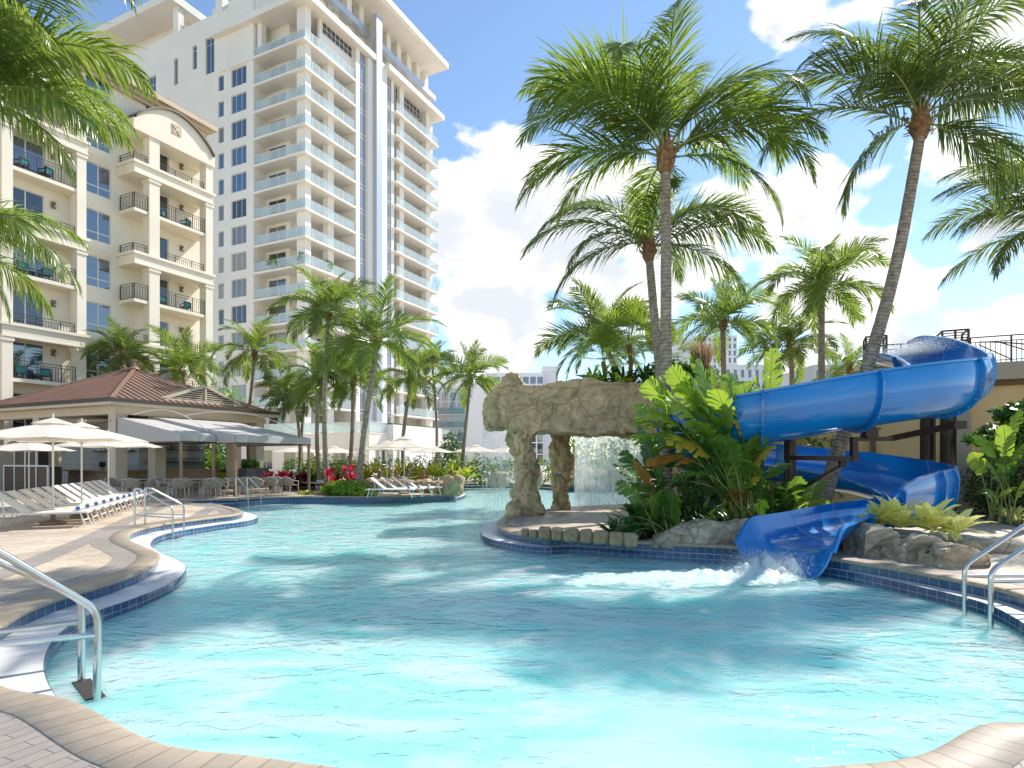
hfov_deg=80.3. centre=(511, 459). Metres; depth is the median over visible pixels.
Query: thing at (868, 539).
boulder
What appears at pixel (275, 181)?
balcony door
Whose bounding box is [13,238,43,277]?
balcony door
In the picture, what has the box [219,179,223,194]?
window
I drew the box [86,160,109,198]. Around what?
window
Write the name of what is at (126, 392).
pool bar pavilion
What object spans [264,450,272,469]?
window
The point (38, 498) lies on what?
sun lounger
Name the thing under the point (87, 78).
window
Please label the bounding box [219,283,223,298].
window
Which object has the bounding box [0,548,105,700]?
pool handrail
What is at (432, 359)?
coconut palm
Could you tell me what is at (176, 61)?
window
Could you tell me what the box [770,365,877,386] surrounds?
distant garage
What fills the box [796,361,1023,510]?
terrace wing
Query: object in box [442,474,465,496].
boulder
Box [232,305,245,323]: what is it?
window
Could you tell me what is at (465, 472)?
ginger hedge
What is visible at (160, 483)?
woven armchair
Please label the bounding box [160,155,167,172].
balcony door
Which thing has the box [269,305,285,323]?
balcony door
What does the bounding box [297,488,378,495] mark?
ground cover
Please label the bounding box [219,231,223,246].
window
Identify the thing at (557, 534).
edging stone
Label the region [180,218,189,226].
balcony chair
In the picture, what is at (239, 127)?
window
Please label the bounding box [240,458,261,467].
shrub
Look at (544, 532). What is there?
edging stone
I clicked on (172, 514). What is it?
pool handrail
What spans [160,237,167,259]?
balcony door
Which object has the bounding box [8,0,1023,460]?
sky
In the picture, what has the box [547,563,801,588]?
churning foam
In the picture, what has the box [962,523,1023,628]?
pool handrail
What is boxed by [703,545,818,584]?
slide spray
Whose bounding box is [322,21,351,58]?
window
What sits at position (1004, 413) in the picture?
shrub
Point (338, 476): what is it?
cordyline plant
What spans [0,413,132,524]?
parasol
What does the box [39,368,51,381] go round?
balcony chair
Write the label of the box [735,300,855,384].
coconut palm
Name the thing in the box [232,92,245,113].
window
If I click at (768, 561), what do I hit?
splash foam
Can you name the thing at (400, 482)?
sun lounger
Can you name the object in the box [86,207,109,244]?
window
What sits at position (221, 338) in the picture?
window
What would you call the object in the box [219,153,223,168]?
window
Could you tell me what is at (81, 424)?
parasol
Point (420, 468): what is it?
areca palm
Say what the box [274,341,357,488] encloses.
coconut palm
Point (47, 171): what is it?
balcony chair
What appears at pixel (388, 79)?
stair window
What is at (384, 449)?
parasol
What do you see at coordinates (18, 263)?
balcony chair
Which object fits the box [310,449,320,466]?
window
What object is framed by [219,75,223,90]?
window
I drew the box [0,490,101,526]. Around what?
sun lounger
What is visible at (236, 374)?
window
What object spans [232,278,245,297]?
window
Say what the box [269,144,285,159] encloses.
balcony door
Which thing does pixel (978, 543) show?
boulder
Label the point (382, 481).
boulder
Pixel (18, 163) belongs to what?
balcony chair
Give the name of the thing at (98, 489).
sun lounger
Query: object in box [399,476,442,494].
sun lounger
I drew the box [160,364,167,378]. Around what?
balcony door
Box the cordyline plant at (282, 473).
[261,470,301,487]
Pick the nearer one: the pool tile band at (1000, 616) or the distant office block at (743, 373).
the pool tile band at (1000, 616)
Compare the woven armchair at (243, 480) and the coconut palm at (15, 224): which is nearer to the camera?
the coconut palm at (15, 224)
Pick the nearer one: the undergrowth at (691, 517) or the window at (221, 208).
the undergrowth at (691, 517)
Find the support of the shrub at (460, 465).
on the planting soil
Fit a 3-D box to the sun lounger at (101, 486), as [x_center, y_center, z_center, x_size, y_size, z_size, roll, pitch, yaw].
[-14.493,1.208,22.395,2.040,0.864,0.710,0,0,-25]
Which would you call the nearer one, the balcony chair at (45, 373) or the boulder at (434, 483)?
the boulder at (434, 483)
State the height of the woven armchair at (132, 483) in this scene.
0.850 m
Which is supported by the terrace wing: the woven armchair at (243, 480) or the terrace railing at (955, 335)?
the terrace railing at (955, 335)
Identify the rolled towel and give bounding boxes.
[75,505,83,510]
[85,503,92,507]
[93,501,100,505]
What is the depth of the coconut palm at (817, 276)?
21.73 m
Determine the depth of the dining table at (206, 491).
28.17 m
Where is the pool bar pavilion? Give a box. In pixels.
[0,359,279,492]
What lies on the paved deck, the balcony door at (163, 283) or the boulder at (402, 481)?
the boulder at (402, 481)
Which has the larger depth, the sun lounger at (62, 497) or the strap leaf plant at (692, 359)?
the strap leaf plant at (692, 359)
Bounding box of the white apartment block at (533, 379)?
[486,373,543,465]
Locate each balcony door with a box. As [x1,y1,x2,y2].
[13,134,43,175]
[13,186,43,223]
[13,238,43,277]
[13,289,43,326]
[13,341,43,380]
[13,392,32,427]
[15,99,43,118]
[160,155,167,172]
[160,195,167,218]
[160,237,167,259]
[160,279,167,305]
[160,321,167,345]
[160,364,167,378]
[269,37,285,49]
[269,64,285,77]
[269,91,285,105]
[269,117,285,132]
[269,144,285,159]
[269,171,285,187]
[269,198,285,214]
[269,225,285,241]
[269,251,285,268]
[269,278,285,296]
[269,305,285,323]
[269,332,285,350]
[269,358,285,377]
[269,387,285,404]
[269,414,285,432]
[319,416,321,432]
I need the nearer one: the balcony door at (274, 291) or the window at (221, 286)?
the balcony door at (274, 291)
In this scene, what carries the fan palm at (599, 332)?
on the rock arch
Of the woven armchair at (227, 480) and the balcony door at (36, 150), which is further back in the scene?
the balcony door at (36, 150)
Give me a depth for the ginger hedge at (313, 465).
36.93 m
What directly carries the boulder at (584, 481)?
on the pool ledge
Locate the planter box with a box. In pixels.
[239,468,268,488]
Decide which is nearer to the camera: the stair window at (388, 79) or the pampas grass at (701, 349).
the pampas grass at (701, 349)
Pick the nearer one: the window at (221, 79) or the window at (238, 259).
the window at (238, 259)
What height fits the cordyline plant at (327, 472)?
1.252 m
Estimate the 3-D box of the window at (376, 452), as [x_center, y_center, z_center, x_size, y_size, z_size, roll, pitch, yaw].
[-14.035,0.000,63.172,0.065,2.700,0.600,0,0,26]
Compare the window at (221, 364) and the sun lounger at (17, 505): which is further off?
the window at (221, 364)
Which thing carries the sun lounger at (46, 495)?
on the paved deck
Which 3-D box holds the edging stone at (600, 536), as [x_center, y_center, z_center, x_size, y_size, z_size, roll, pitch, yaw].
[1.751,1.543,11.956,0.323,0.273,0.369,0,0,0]
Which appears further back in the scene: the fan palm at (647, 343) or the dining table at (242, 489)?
the dining table at (242, 489)
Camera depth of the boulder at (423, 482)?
29.90 m
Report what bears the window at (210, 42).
in the condo tower at (322, 116)
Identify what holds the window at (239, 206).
in the condo tower at (322, 116)
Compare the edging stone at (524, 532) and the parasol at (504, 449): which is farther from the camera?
the parasol at (504, 449)
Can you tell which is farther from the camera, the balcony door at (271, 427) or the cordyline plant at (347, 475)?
the balcony door at (271, 427)
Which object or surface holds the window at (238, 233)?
in the condo tower at (322, 116)
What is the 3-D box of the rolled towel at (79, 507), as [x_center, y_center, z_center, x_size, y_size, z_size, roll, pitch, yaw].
[-10.631,1.195,14.915,0.129,0.129,0.394,0,0,-25]
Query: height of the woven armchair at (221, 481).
0.850 m
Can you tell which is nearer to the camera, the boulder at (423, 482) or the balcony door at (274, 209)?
the boulder at (423, 482)
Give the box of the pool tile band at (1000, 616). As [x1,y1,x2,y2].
[43,486,1023,695]
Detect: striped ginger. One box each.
[854,494,997,540]
[996,505,1023,522]
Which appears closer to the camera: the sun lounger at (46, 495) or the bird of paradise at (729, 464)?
the bird of paradise at (729, 464)
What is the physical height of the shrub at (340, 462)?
2.190 m
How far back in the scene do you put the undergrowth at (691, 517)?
13.00 m
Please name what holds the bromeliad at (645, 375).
on the rock arch
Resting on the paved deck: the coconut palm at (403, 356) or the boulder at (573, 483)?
the boulder at (573, 483)
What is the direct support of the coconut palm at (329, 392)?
on the planting soil
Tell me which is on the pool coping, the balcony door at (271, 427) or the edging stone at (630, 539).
the edging stone at (630, 539)
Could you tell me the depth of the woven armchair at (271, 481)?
27.67 m
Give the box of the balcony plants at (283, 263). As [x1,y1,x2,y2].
[265,255,289,268]
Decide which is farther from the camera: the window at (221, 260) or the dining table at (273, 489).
the window at (221, 260)
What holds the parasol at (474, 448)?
on the paved deck
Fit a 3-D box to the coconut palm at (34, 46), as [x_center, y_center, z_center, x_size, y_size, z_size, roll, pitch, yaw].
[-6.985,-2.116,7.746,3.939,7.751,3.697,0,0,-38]
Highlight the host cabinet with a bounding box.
[3,451,61,493]
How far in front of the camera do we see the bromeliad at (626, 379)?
18.34 m
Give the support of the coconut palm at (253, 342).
on the paved deck
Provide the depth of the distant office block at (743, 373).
120.00 m
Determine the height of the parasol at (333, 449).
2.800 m
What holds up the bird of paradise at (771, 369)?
on the planting soil
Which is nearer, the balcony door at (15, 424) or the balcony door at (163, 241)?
the balcony door at (15, 424)
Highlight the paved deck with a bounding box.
[0,464,1023,766]
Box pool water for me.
[46,488,1023,767]
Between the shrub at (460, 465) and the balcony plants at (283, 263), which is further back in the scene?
the balcony plants at (283, 263)
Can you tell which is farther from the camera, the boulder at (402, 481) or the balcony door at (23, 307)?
the balcony door at (23, 307)
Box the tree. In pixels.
[193,378,253,455]
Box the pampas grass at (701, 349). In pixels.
[688,340,718,378]
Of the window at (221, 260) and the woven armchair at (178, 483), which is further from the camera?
the window at (221, 260)
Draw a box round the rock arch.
[482,372,783,516]
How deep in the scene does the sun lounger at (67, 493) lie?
18.44 m
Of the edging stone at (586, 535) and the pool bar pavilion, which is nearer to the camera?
the edging stone at (586, 535)
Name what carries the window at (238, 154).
in the condo tower at (322, 116)
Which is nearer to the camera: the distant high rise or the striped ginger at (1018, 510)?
the striped ginger at (1018, 510)
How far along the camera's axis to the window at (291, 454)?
66.68 m
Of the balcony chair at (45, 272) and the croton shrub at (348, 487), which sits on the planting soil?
the croton shrub at (348, 487)
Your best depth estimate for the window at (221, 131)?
74.86 m
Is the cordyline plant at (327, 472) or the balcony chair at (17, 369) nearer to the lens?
the cordyline plant at (327, 472)
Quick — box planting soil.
[283,487,378,494]
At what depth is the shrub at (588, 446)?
45.44 m
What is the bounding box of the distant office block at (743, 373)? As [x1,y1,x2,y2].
[715,365,767,391]
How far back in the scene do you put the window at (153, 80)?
80.57 m
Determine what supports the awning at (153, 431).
on the paved deck
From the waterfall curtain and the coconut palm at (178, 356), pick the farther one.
the coconut palm at (178, 356)
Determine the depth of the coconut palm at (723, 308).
25.73 m
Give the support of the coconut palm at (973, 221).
on the gravel bed
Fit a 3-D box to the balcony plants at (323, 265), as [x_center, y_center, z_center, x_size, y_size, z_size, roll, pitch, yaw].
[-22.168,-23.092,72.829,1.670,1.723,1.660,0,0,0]
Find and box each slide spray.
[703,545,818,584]
[880,332,974,360]
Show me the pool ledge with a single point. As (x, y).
(21, 668)
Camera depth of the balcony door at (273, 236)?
73.09 m
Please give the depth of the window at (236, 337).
73.65 m
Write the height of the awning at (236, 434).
4.079 m
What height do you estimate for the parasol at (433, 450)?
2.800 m
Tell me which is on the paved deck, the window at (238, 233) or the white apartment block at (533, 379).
the white apartment block at (533, 379)
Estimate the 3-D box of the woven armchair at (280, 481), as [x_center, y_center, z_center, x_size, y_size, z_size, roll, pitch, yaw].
[-10.883,1.213,28.312,0.668,0.850,0.604,0,0,5]
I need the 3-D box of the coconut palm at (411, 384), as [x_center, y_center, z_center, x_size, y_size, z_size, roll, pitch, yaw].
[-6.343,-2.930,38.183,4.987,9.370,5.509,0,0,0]
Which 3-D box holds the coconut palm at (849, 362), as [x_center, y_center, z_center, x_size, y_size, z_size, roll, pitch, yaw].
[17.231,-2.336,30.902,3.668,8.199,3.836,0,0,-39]
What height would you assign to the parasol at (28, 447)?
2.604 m
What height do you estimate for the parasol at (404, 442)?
2.856 m
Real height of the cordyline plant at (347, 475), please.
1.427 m
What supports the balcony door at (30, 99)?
in the hotel building at (136, 262)
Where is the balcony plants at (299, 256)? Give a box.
[297,251,308,262]
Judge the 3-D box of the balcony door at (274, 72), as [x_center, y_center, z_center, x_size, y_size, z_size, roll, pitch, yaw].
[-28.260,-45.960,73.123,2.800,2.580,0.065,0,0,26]
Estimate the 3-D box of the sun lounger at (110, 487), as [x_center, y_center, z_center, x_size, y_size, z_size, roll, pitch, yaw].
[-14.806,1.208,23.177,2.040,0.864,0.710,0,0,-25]
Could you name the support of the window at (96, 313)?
in the hotel building at (136, 262)
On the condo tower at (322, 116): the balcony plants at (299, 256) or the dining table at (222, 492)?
the balcony plants at (299, 256)
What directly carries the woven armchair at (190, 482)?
on the paved deck
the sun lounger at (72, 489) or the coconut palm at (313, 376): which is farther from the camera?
the coconut palm at (313, 376)
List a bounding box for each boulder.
[362,479,372,487]
[372,479,393,491]
[393,479,413,491]
[413,479,432,492]
[429,480,442,493]
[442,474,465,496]
[488,471,507,488]
[536,471,542,487]
[569,476,576,487]
[576,467,593,487]
[594,470,610,486]
[609,468,628,486]
[646,516,748,548]
[844,522,897,556]
[880,530,939,561]
[912,541,993,567]
[929,533,1023,553]
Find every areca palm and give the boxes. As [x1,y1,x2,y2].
[401,459,447,479]
[438,450,485,470]
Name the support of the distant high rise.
on the paved deck
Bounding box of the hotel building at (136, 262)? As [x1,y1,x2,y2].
[0,11,217,468]
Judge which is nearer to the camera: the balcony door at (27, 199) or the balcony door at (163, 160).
the balcony door at (27, 199)
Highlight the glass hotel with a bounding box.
[432,377,513,468]
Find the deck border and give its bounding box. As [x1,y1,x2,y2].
[0,493,1023,767]
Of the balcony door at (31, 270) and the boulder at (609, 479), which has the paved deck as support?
the boulder at (609, 479)
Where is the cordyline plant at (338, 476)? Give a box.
[326,466,343,479]
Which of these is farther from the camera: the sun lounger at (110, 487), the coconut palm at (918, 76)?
the sun lounger at (110, 487)
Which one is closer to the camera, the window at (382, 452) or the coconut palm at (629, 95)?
the coconut palm at (629, 95)
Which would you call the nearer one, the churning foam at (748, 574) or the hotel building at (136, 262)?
the churning foam at (748, 574)
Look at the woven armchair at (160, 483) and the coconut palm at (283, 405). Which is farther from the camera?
the coconut palm at (283, 405)
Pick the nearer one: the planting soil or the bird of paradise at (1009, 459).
the bird of paradise at (1009, 459)
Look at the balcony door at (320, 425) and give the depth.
75.95 m
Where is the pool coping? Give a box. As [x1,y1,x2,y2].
[0,483,1023,767]
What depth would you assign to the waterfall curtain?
21.04 m
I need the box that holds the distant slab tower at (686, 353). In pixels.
[656,339,690,445]
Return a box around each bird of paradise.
[606,425,681,537]
[627,358,791,520]
[714,476,829,514]
[740,348,815,502]
[966,410,1023,524]
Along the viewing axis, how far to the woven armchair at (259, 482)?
27.27 m
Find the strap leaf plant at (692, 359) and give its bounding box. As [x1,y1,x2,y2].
[675,346,718,380]
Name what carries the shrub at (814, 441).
on the paved deck
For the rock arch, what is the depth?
17.83 m
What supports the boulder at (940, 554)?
on the paved deck
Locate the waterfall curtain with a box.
[574,436,643,506]
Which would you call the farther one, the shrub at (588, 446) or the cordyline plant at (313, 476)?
the shrub at (588, 446)
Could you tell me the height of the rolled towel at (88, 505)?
0.129 m
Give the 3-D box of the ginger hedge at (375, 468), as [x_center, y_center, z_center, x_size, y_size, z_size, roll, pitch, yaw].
[-8.178,0.836,36.924,4.206,1.785,2.157,0,0,0]
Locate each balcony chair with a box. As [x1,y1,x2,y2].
[13,156,28,169]
[13,261,28,274]
[14,365,26,378]
[38,165,53,178]
[38,267,51,279]
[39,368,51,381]
[161,208,166,217]
[161,295,166,303]
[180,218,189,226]
[180,301,189,310]
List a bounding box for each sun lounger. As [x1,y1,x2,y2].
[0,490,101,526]
[0,492,92,526]
[9,489,108,523]
[26,487,115,520]
[37,486,122,517]
[47,485,128,514]
[59,484,133,510]
[69,483,138,506]
[77,482,143,506]
[84,481,147,503]
[90,480,151,502]
[91,480,155,501]
[292,473,323,489]
[365,477,415,497]
[378,477,424,496]
[388,476,433,495]
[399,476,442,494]
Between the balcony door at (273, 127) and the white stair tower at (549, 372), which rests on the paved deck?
the white stair tower at (549, 372)
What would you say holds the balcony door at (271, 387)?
in the condo tower at (322, 116)
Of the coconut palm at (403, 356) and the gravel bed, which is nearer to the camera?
the gravel bed
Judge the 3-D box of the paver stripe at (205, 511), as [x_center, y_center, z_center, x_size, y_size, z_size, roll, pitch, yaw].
[-9.838,1.643,19.610,0.400,0.001,5.547,0,0,-20]
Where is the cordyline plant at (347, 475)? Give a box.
[342,464,352,479]
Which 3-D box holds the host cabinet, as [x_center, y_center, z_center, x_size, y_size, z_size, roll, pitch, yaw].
[-23.346,0.470,29.513,3.880,2.360,0.630,0,0,26]
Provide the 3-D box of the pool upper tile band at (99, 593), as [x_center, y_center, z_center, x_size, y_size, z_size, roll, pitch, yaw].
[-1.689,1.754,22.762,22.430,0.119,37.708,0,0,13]
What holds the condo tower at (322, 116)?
on the paved deck
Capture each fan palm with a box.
[569,322,641,379]
[582,293,677,382]
[619,319,703,366]
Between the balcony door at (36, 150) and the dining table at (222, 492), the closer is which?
the dining table at (222, 492)
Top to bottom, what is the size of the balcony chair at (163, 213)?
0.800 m
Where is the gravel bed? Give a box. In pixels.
[957,512,1023,526]
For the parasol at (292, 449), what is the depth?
42.16 m
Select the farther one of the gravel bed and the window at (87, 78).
the window at (87, 78)
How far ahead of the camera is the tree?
44.05 m
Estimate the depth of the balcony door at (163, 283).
44.91 m
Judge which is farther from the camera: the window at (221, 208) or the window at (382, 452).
the window at (221, 208)
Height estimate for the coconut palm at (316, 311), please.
11.443 m
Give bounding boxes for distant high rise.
[688,335,736,371]
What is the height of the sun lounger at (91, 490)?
0.864 m
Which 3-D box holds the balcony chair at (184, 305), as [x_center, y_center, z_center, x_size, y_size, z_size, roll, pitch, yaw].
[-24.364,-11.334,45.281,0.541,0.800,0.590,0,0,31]
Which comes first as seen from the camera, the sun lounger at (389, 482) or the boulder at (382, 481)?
the sun lounger at (389, 482)
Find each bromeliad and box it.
[575,364,616,381]
[598,363,707,381]
[611,372,632,381]
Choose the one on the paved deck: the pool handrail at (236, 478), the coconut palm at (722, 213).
the pool handrail at (236, 478)
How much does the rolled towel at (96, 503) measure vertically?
0.129 m
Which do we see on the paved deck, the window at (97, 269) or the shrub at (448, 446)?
the shrub at (448, 446)
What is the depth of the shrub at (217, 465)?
35.77 m
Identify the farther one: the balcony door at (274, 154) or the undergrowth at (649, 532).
the balcony door at (274, 154)
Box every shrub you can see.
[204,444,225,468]
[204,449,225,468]
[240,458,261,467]
[281,453,364,485]
[320,478,372,495]
[352,453,514,485]
[433,432,467,478]
[473,455,621,484]
[569,436,656,479]
[641,358,721,381]
[672,469,807,512]
[796,433,842,501]
[959,452,1023,513]
[960,398,1023,457]
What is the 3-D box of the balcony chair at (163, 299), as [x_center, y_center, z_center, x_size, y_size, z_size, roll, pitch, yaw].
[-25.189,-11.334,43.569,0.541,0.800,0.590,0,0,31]
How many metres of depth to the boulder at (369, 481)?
31.12 m
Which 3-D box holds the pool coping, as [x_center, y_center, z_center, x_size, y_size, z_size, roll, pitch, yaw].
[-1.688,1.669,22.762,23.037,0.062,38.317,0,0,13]
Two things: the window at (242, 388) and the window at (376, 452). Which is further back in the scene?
the window at (242, 388)
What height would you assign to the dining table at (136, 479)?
0.740 m
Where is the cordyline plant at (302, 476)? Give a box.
[286,469,314,487]
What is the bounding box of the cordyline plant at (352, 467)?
[348,464,363,479]
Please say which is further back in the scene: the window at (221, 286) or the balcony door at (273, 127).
the window at (221, 286)
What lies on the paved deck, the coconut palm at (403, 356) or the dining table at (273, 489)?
the dining table at (273, 489)
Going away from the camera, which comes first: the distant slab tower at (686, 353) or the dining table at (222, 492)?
the dining table at (222, 492)
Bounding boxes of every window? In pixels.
[86,75,109,104]
[86,113,109,153]
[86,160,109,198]
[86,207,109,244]
[86,255,109,289]
[86,301,109,334]
[86,349,109,377]
[144,76,155,90]
[175,59,177,84]
[194,46,196,68]
[207,38,213,73]
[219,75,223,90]
[219,101,223,116]
[219,127,223,142]
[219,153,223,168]
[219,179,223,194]
[219,205,223,220]
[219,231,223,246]
[219,257,223,272]
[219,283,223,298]
[219,309,223,324]
[219,335,223,350]
[219,361,223,376]
[232,65,245,87]
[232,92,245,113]
[232,119,245,139]
[232,145,245,166]
[232,172,245,192]
[232,198,245,218]
[232,225,245,245]
[232,252,245,271]
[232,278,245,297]
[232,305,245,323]
[232,332,245,350]
[232,359,245,376]
[232,384,245,402]
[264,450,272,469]
[284,452,295,469]
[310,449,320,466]
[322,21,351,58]
[333,449,345,469]
[360,52,365,431]
[375,451,378,470]
[381,451,384,471]
[387,77,390,422]
[395,88,419,120]
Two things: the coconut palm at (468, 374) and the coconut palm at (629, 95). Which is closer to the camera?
the coconut palm at (629, 95)
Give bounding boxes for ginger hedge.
[302,461,342,478]
[343,460,411,479]
[393,460,432,480]
[425,460,480,479]
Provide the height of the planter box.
1.150 m
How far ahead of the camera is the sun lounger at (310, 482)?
33.02 m
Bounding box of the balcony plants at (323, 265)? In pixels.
[319,259,333,271]
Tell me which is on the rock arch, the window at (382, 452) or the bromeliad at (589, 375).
the bromeliad at (589, 375)
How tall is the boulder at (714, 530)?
0.782 m
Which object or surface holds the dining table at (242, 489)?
on the paved deck
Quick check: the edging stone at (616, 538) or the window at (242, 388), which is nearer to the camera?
the edging stone at (616, 538)
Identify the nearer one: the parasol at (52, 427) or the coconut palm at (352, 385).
the parasol at (52, 427)
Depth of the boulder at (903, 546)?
9.91 m
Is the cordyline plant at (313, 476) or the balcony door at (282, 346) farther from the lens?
the balcony door at (282, 346)
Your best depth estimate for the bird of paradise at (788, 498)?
13.30 m
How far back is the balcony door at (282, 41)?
73.09 m
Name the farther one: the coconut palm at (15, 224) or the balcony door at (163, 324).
the balcony door at (163, 324)
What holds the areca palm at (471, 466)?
on the paved deck
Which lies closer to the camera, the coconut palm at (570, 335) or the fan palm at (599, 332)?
the fan palm at (599, 332)
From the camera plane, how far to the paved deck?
14.25 m
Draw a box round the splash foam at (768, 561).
[733,550,803,575]
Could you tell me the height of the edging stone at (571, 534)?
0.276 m
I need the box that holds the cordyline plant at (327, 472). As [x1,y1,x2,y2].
[319,469,339,489]
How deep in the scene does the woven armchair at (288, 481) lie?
28.05 m
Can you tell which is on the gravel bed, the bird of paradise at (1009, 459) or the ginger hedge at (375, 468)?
the bird of paradise at (1009, 459)
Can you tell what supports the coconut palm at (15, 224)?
on the paved deck
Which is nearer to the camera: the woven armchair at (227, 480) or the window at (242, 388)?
the woven armchair at (227, 480)
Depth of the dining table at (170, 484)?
28.18 m
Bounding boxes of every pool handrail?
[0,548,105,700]
[134,487,184,538]
[235,477,260,506]
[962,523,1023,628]
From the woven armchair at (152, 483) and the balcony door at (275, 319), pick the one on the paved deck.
the woven armchair at (152, 483)
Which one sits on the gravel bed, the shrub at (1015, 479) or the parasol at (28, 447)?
the shrub at (1015, 479)
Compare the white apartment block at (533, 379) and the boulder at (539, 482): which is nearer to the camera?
the boulder at (539, 482)
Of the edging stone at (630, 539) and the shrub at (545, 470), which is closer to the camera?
the edging stone at (630, 539)
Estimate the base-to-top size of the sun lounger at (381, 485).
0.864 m
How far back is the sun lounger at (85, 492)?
19.99 m
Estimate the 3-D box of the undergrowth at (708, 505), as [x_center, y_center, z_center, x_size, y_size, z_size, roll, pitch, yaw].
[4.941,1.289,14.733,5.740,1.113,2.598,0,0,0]
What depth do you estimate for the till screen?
30.55 m
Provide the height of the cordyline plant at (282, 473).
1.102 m
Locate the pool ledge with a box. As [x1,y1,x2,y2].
[0,487,1023,695]
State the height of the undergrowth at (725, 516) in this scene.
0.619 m
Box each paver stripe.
[0,504,173,579]
[188,504,222,517]
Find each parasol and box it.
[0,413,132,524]
[0,441,74,498]
[3,418,147,517]
[50,429,161,504]
[272,446,314,467]
[311,446,355,453]
[356,440,417,451]
[368,434,438,493]
[410,444,453,478]
[452,444,497,480]
[484,444,509,460]
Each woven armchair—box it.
[104,477,123,489]
[125,478,145,491]
[145,477,163,494]
[155,478,173,496]
[171,478,189,495]
[183,478,199,495]
[203,478,220,497]
[210,477,228,496]
[224,477,238,495]
[238,477,252,495]
[249,477,266,495]
[264,477,278,494]
[271,476,287,494]
[282,476,298,494]
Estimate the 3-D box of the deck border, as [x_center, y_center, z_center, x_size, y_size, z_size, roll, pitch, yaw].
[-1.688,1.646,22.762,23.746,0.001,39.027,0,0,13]
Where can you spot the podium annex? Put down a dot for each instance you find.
(423, 434)
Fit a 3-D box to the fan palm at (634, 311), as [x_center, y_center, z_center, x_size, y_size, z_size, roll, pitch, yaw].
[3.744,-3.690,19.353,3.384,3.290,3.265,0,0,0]
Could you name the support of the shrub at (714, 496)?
on the paved deck
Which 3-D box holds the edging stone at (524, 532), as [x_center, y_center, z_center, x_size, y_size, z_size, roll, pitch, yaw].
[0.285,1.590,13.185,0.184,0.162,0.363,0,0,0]
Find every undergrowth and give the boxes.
[595,512,663,538]
[607,493,833,522]
[668,511,723,520]
[706,512,751,519]
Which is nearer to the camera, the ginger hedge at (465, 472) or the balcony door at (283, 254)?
the ginger hedge at (465, 472)
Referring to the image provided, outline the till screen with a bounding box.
[99,462,105,469]
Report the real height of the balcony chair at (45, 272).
0.800 m
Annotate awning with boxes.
[118,409,215,497]
[154,411,310,495]
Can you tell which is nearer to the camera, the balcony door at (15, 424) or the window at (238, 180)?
the balcony door at (15, 424)
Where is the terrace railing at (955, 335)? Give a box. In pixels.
[863,328,1023,368]
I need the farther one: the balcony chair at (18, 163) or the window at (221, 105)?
the window at (221, 105)
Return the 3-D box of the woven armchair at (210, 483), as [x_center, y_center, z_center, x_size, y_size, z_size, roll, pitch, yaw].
[-12.720,1.213,25.702,0.668,0.850,0.604,0,0,-5]
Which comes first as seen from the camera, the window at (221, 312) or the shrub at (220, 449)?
the shrub at (220, 449)
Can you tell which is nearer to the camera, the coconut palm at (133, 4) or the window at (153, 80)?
the coconut palm at (133, 4)
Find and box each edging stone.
[521,528,528,536]
[529,529,537,537]
[539,526,550,539]
[551,527,563,540]
[563,528,579,541]
[580,529,592,542]
[593,530,608,544]
[609,531,623,545]
[624,532,637,547]
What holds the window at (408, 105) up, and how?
in the condo tower at (322, 116)
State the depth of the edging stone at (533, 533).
12.80 m
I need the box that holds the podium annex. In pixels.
[371,423,449,474]
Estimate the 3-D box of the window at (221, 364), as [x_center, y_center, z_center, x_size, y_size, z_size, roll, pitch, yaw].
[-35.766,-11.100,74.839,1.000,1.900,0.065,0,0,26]
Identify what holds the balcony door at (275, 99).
in the condo tower at (322, 116)
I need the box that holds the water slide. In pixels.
[656,335,996,578]
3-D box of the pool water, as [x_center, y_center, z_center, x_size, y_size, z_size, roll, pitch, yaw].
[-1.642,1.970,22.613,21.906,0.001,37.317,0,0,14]
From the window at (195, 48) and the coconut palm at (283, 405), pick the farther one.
the window at (195, 48)
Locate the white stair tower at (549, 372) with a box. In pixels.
[541,366,557,465]
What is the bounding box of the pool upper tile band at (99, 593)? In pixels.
[0,484,1023,639]
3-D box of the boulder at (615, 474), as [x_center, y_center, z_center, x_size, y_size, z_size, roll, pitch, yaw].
[6.472,1.143,36.887,1.224,1.215,1.015,0,0,0]
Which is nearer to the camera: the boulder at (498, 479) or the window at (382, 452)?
the boulder at (498, 479)
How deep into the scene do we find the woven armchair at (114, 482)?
26.63 m
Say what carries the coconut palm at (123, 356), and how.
on the paved deck
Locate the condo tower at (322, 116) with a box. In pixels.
[79,0,448,452]
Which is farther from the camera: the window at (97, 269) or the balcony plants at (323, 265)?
the balcony plants at (323, 265)
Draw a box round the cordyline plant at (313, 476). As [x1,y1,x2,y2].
[298,469,329,486]
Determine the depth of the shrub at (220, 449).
37.64 m
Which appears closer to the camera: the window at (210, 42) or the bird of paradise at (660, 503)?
the bird of paradise at (660, 503)
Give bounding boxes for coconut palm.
[0,0,158,185]
[0,194,89,322]
[75,316,165,374]
[123,0,142,17]
[134,324,238,386]
[209,313,303,459]
[253,368,332,471]
[264,265,382,484]
[272,369,336,471]
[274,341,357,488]
[304,274,446,481]
[307,341,397,479]
[375,343,451,477]
[405,340,456,478]
[426,339,509,469]
[513,0,830,524]
[518,174,780,472]
[531,276,676,499]
[672,271,780,375]
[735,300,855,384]
[745,232,897,379]
[753,0,1023,501]
[813,333,881,379]
[920,134,1023,290]
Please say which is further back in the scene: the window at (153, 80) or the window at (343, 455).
the window at (153, 80)
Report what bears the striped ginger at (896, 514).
on the planting soil
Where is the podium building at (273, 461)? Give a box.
[220,421,387,474]
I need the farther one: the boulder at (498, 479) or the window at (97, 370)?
the window at (97, 370)
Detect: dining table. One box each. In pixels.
[121,479,148,491]
[163,478,177,494]
[193,478,209,494]
[202,478,227,494]
[232,477,250,492]
[270,477,290,492]
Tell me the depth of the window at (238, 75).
73.48 m

